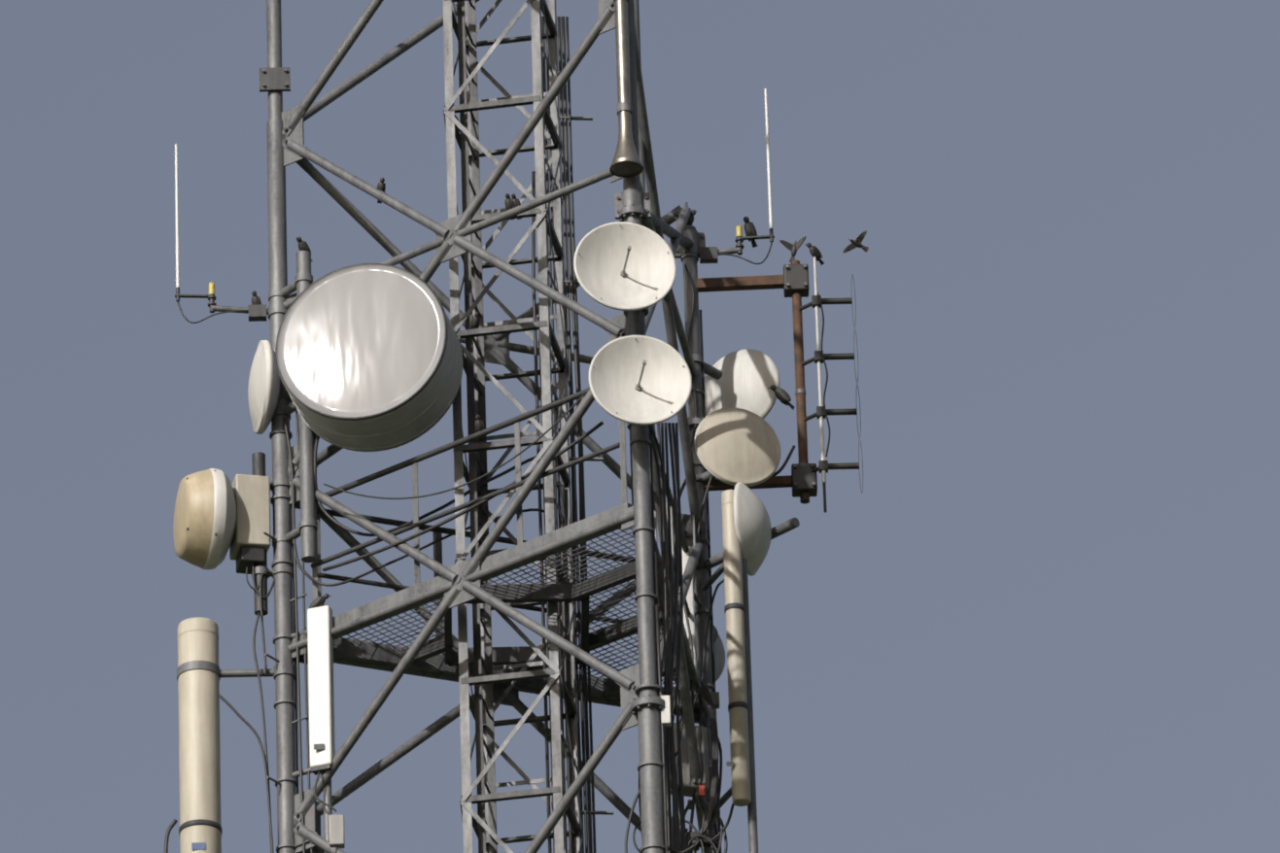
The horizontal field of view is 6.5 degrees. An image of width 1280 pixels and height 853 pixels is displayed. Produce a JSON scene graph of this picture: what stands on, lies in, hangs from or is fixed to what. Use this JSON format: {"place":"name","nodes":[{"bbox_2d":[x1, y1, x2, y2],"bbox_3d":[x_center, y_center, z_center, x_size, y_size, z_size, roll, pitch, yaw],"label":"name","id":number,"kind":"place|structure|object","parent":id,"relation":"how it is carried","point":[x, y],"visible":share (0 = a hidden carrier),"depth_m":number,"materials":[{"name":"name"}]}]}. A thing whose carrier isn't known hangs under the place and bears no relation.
{"place":"outdoors","nodes":[
{"label":"outdoors","id":0,"kind":"place"},
{"bbox_2d":[164,0,863,852],"bbox_3d":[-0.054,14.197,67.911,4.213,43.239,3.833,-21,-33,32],"label":"lattice tower","id":1,"kind":"structure","parent":0,"point":[366,358],"depth_m":74.59,"materials":[{"name":"metal"}]},
{"bbox_2d":[251,290,261,305],"bbox_3d":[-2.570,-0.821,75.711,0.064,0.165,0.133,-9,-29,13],"label":"perched bird","id":2,"kind":"object","parent":1,"relation":"attached to","point":[256,299],"visible":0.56,"depth_m":75.70},
{"bbox_2d":[296,236,312,261],"bbox_3d":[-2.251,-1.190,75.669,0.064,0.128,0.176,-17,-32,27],"label":"bird","id":3,"kind":"object","parent":1,"relation":"on","point":[302,245],"visible":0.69,"depth_m":75.65},
{"bbox_2d":[306,593,331,614],"bbox_3d":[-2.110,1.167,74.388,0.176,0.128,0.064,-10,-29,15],"label":"bird","id":4,"kind":"object","parent":1,"relation":"attached to","point":[318,602],"visible":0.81,"depth_m":74.37},
{"bbox_2d":[377,177,385,203],"bbox_3d":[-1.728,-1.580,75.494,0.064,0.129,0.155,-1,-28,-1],"label":"bird on brace","id":5,"kind":"object","parent":1,"relation":"attached to","point":[381,185],"visible":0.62,"depth_m":75.47,"materials":[{"name":"grey"}]},
{"bbox_2d":[469,311,480,338],"bbox_3d":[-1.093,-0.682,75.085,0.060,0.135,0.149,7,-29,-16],"label":"bird on column","id":6,"kind":"object","parent":1,"relation":"attached to","point":[474,321],"visible":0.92,"depth_m":75.07,"materials":[{"name":"grey"}]},
{"bbox_2d":[475,415,484,441],"bbox_3d":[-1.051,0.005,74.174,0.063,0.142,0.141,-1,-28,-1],"label":"bird on rail","id":7,"kind":"object","parent":1,"relation":"on","point":[479,425],"visible":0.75,"depth_m":74.16,"materials":[{"name":"grey"}]},
{"bbox_2d":[504,193,514,219],"bbox_3d":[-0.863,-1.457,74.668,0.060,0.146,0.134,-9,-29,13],"label":"bird on brace","id":8,"kind":"object","parent":1,"relation":"attached to","point":[508,203],"visible":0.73,"depth_m":74.66,"materials":[{"name":"grey"}]},
{"bbox_2d":[511,193,521,219],"bbox_3d":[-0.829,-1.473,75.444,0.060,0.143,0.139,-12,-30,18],"label":"bird on column","id":9,"kind":"object","parent":1,"relation":"attached to","point":[516,201],"visible":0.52,"depth_m":75.43,"materials":[{"name":"grey"}]},
{"bbox_2d":[550,70,560,87],"bbox_3d":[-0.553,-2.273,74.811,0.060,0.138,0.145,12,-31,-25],"label":"bird on brace","id":10,"kind":"object","parent":1,"relation":"on","point":[555,77],"visible":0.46,"depth_m":74.80,"materials":[{"name":"grey"}]},
{"bbox_2d":[686,209,696,225],"bbox_3d":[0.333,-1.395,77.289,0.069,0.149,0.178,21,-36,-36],"label":"bird","id":11,"kind":"object","parent":1,"relation":"on","point":[690,221],"visible":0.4,"depth_m":77.27},
{"bbox_2d":[742,216,758,247],"bbox_3d":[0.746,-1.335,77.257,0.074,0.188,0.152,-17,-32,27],"label":"perched bird","id":12,"kind":"object","parent":1,"relation":"attached to","point":[749,228],"visible":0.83,"depth_m":77.25},
{"bbox_2d":[767,384,794,410],"bbox_3d":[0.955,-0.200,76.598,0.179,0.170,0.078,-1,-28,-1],"label":"bird","id":13,"kind":"object","parent":1,"relation":"attached to","point":[782,396],"visible":1,"depth_m":76.58},
{"bbox_2d":[779,236,806,262],"bbox_3d":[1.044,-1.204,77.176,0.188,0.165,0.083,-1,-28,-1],"label":"bird","id":14,"kind":"object","parent":1,"relation":"on","point":[794,247],"visible":1,"depth_m":77.18},
{"bbox_2d":[804,242,824,265],"bbox_3d":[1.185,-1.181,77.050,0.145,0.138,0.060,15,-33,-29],"label":"bird","id":15,"kind":"object","parent":1,"relation":"attached to","point":[815,252],"visible":0.96,"depth_m":77.04},
{"bbox_2d":[0,0,1279,852],"label":"sky","id":16,"kind":"structure","parent":0,"point":[1044,617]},
{"bbox_2d":[842,230,868,253],"bbox_3d":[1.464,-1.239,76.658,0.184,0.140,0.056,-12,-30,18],"label":"flying bird","id":17,"kind":"object","parent":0,"point":[855,243],"visible":1,"depth_m":76.64}
]}

